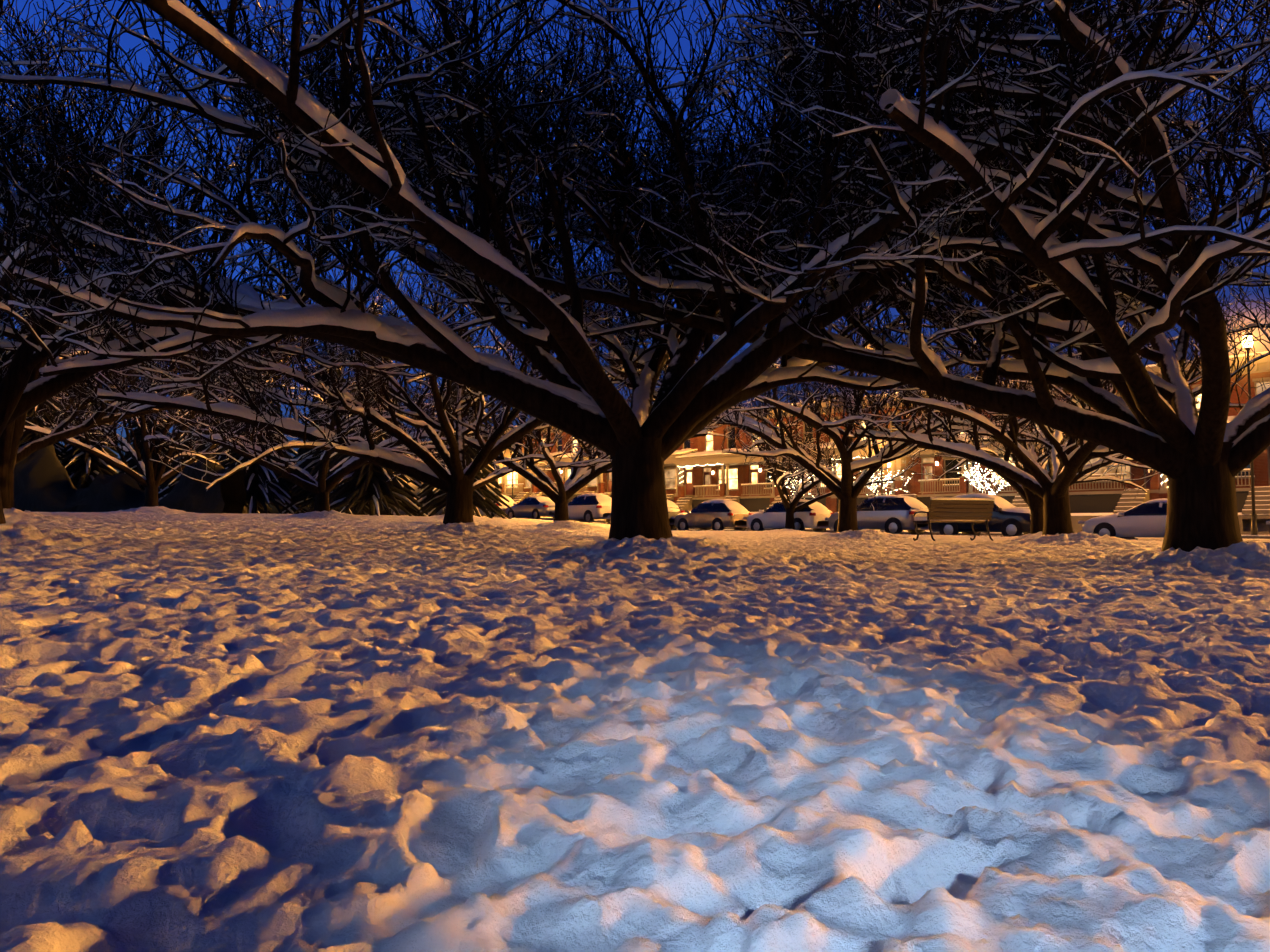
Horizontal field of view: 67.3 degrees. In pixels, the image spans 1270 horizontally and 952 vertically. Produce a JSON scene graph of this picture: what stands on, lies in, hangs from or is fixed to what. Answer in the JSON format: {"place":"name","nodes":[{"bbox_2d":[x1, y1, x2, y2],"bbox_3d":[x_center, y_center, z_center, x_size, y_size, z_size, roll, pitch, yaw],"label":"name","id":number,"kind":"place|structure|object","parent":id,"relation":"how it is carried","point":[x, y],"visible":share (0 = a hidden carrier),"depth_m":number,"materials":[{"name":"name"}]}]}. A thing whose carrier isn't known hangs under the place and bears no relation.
{"place":"outdoors","nodes":[
{"label":"outdoors","id":0,"kind":"place"},
{"bbox_2d":[0,506,1269,951],"bbox_3d":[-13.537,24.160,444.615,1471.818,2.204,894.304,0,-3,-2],"label":"snow ground","id":1,"kind":"structure","parent":0,"point":[332,730],"depth_m":2.00,"materials":[{"name":"white snow"}]},
{"bbox_2d":[58,340,151,430],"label":"tall tree","id":2,"kind":"object","parent":1,"relation":"on","point":[72,389],"visible":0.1,"depth_m":67.69,"materials":[{"name":"brown plant"}]},
{"bbox_2d":[14,444,246,513],"bbox_3d":[-47.382,0.158,55.376,65.274,4.857,3.648,-1,-3,22],"label":"hedge row","id":3,"kind":"object","parent":1,"relation":"on","point":[43,482],"visible":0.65,"depth_m":45.09,"materials":[{"name":"green"}]},
{"bbox_2d":[0,129,293,508],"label":"tree","id":4,"kind":"object","parent":1,"relation":"on","point":[12,454],"visible":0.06,"depth_m":19.22,"materials":[{"name":"brown plant"}]},
{"bbox_2d":[24,352,296,506],"bbox_3d":[-18.509,-2.320,35.504,9.991,7.932,7.893,0,-3,-2],"label":"tree","id":5,"kind":"object","parent":1,"relation":"on","point":[151,477],"visible":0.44,"depth_m":35.18,"materials":[{"name":"brown plant"}]},
{"bbox_2d":[95,325,254,423],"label":"tall tree","id":6,"kind":"object","parent":1,"relation":"on","point":[174,372],"depth_m":63.03,"materials":[{"name":"brown plant"}]},
{"bbox_2d":[0,12,403,523],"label":"tree","id":7,"kind":"object","parent":1,"relation":"on","point":[20,395],"visible":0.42,"depth_m":11.11,"materials":[{"name":"brown plant"}]},
{"bbox_2d":[144,283,324,513],"bbox_3d":[-23.317,-4.976,57.178,11.060,15.030,10.327,1,-3,-10],"label":"tall tree","id":8,"kind":"object","parent":1,"relation":"on","point":[204,353],"visible":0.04,"depth_m":56.88,"materials":[{"name":"brown plant"}]},
{"bbox_2d":[2,302,511,518],"bbox_3d":[-37.637,-3.282,62.880,66.930,12.986,9.763,-2,-4,27],"label":"conifer treeline","id":9,"kind":"object","parent":1,"relation":"on","point":[362,489],"visible":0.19,"depth_m":51.52,"materials":[{"name":"green"}]},
{"bbox_2d":[162,341,495,511],"bbox_3d":[-8.729,-1.737,29.451,10.136,6.628,9.686,-2,-4,35],"label":"tree","id":10,"kind":"object","parent":1,"relation":"on","point":[322,487],"visible":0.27,"depth_m":29.00,"materials":[{"name":"brown plant"}]},
{"bbox_2d":[3,220,700,524],"bbox_3d":[-4.397,-1.826,17.787,12.202,6.361,8.222,-1,-3,20],"label":"tree","id":11,"kind":"object","parent":1,"relation":"on","point":[456,483],"visible":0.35,"depth_m":17.20,"materials":[{"name":"brown plant"}]},
{"bbox_2d":[389,497,426,514],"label":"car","id":12,"kind":"object","parent":1,"relation":"on","point":[400,511],"visible":0.04,"depth_m":74.50,"materials":[{"name":"paint"}]},
{"bbox_2d":[369,369,575,490],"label":"tree","id":13,"kind":"object","parent":1,"relation":"on","point":[497,473],"visible":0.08,"depth_m":43.19,"materials":[{"name":"brown plant"}]},
{"bbox_2d":[475,495,515,516],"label":"car","id":14,"kind":"object","parent":1,"relation":"on","point":[510,503],"visible":0.15,"depth_m":65.19,"materials":[{"name":"white paint"}]},
{"bbox_2d":[377,339,754,521],"bbox_3d":[-2.571,-1.233,29.757,10.710,6.199,9.291,2,-4,-28],"label":"tree","id":15,"kind":"object","parent":1,"relation":"on","point":[594,466],"visible":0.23,"depth_m":29.40,"materials":[{"name":"brown plant"}]},
{"bbox_2d":[0,0,1269,539],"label":"tree","id":16,"kind":"object","parent":1,"relation":"on","point":[348,146],"visible":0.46,"depth_m":8.63,"materials":[{"name":"brown plant"}]},
{"bbox_2d":[671,499,753,529],"bbox_3d":[4.077,2.129,50.842,2.180,1.800,4.275,3,-4,-42],"label":"car","id":17,"kind":"object","parent":1,"relation":"on","point":[717,514],"visible":0.88,"depth_m":49.77,"materials":[{"name":"beige paint"}]},
{"bbox_2d":[743,499,833,530],"bbox_3d":[7.549,2.005,46.972,2.180,1.712,4.275,3,-4,-42],"label":"car","id":18,"kind":"object","parent":1,"relation":"on","point":[813,515],"visible":0.81,"depth_m":46.05,"materials":[{"name":"white paint"}]},
{"bbox_2d":[766,468,817,498],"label":"yard tree","id":19,"kind":"object","parent":1,"relation":"on","point":[792,487],"visible":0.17,"depth_m":67.23,"materials":[{"name":"white plant"}]},
{"bbox_2d":[390,0,1269,551],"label":"tree","id":20,"kind":"object","parent":1,"relation":"on","point":[1100,214],"visible":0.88,"depth_m":8.54,"materials":[{"name":"brown plant"}]},
{"bbox_2d":[739,400,920,529],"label":"tree","id":21,"kind":"object","parent":1,"relation":"on","point":[791,507],"visible":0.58,"depth_m":43.90,"materials":[{"name":"brown plant"}]},
{"bbox_2d":[435,351,1269,534],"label":"row houses","id":22,"kind":"structure","parent":1,"relation":"on","point":[701,469],"depth_m":63.52,"materials":[{"name":"brick"}]},
{"bbox_2d":[854,469,913,495],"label":"yard tree","id":23,"kind":"object","parent":22,"relation":"on","point":[885,484],"depth_m":61.88,"materials":[{"name":"white plant"}]},
{"bbox_2d":[661,296,1059,531],"bbox_3d":[5.714,-2.032,25.235,10.509,7.904,9.824,0,-3,-2],"label":"tree","id":24,"kind":"object","parent":1,"relation":"on","point":[845,489],"visible":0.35,"depth_m":24.61,"materials":[{"name":"brown plant"}]},
{"bbox_2d":[825,495,930,533],"bbox_3d":[11.018,1.808,43.110,2.260,1.874,4.565,3,-4,-42],"label":"silver suv","id":25,"kind":"object","parent":1,"relation":"on","point":[893,514],"visible":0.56,"depth_m":41.86,"materials":[{"name":"grey paint"}]},
{"bbox_2d":[913,497,994,540],"bbox_3d":[6.617,0.903,19.868,1.628,0.899,0.687,1,-3,-22],"label":"park bench","id":26,"kind":"object","parent":1,"relation":"on","point":[954,509],"visible":1,"depth_m":19.63,"materials":[{"name":"brown wood"}]},
{"bbox_2d":[927,493,1030,535],"bbox_3d":[14.560,1.658,39.163,2.260,1.925,4.565,3,-4,-42],"label":"dark suv","id":27,"kind":"object","parent":1,"relation":"on","point":[1009,519],"visible":0.6,"depth_m":38.11,"materials":[{"name":"black paint"}]},
{"bbox_2d":[956,463,1009,494],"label":"yard tree","id":28,"kind":"object","parent":1,"relation":"on","point":[998,489],"visible":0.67,"depth_m":56.41,"materials":[{"name":"white plant"}]},
{"bbox_2d":[801,260,1269,535],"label":"tree","id":29,"kind":"object","parent":1,"relation":"on","point":[1074,458],"visible":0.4,"depth_m":20.05,"materials":[{"name":"brown plant"}]},
{"bbox_2d":[901,378,1199,533],"bbox_3d":[12.864,-0.851,31.349,7.309,6.342,10.252,1,-3,-22],"label":"tree","id":30,"kind":"object","parent":1,"relation":"on","point":[1033,501],"visible":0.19,"depth_m":30.07,"materials":[{"name":"brown plant"}]},
{"bbox_2d":[1078,498,1166,537],"bbox_3d":[18.767,1.641,34.466,2.200,1.649,4.675,3,-4,-42],"label":"white sedan car","id":31,"kind":"object","parent":1,"relation":"on","point":[1146,519],"visible":0.56,"depth_m":34.18,"materials":[{"name":"white paint"}]},
{"bbox_2d":[0,0,1269,514],"label":"sky","id":32,"kind":"structure","parent":0,"point":[127,41],"materials":[{"name":"blue"}]},
{"bbox_2d":[482,516,1269,542],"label":"street","id":33,"kind":"structure","parent":0,"point":[1162,538],"depth_m":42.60,"materials":[{"name":"grey stone"}]},
{"bbox_2d":[503,496,554,518],"bbox_3d":[-6.606,2.136,62.771,2.200,1.635,4.675,3,-4,-42],"label":"car","id":34,"kind":"object","parent":33,"relation":"on","point":[536,507],"visible":0.71,"depth_m":61.65,"materials":[{"name":"grey paint"}]},
{"bbox_2d":[552,493,611,522],"bbox_3d":[-3.003,2.030,58.755,2.260,1.903,4.565,3,-4,-42],"label":"white van","id":35,"kind":"object","parent":33,"relation":"on","point":[589,507],"visible":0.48,"depth_m":57.34,"materials":[{"name":"white paint"}]},
{"bbox_2d":[607,499,683,529],"bbox_3d":[0.602,2.189,54.720,2.260,1.853,4.565,3,-4,-42],"label":"grey hatchback car","id":36,"kind":"object","parent":33,"relation":"on","point":[674,509],"visible":0.12,"depth_m":53.33,"materials":[{"name":"grey paint"}]},
{"bbox_2d":[879,447,884,530],"bbox_3d":[14.925,0.778,57.704,0.468,5.130,0.480,0,-3,-2],"label":"street lamp","id":37,"kind":"object","parent":33,"relation":"on","point":[881,483],"visible":0.17,"depth_m":57.69,"materials":[{"name":"black metal"}]},
{"bbox_2d":[1242,332,1257,534],"bbox_3d":[27.945,-1.941,43.316,0.468,9.330,0.480,0,-3,-2],"label":"street lamp","id":38,"kind":"object","parent":33,"relation":"on","point":[1254,529],"visible":0.54,"depth_m":43.16,"materials":[{"name":"black metal"}]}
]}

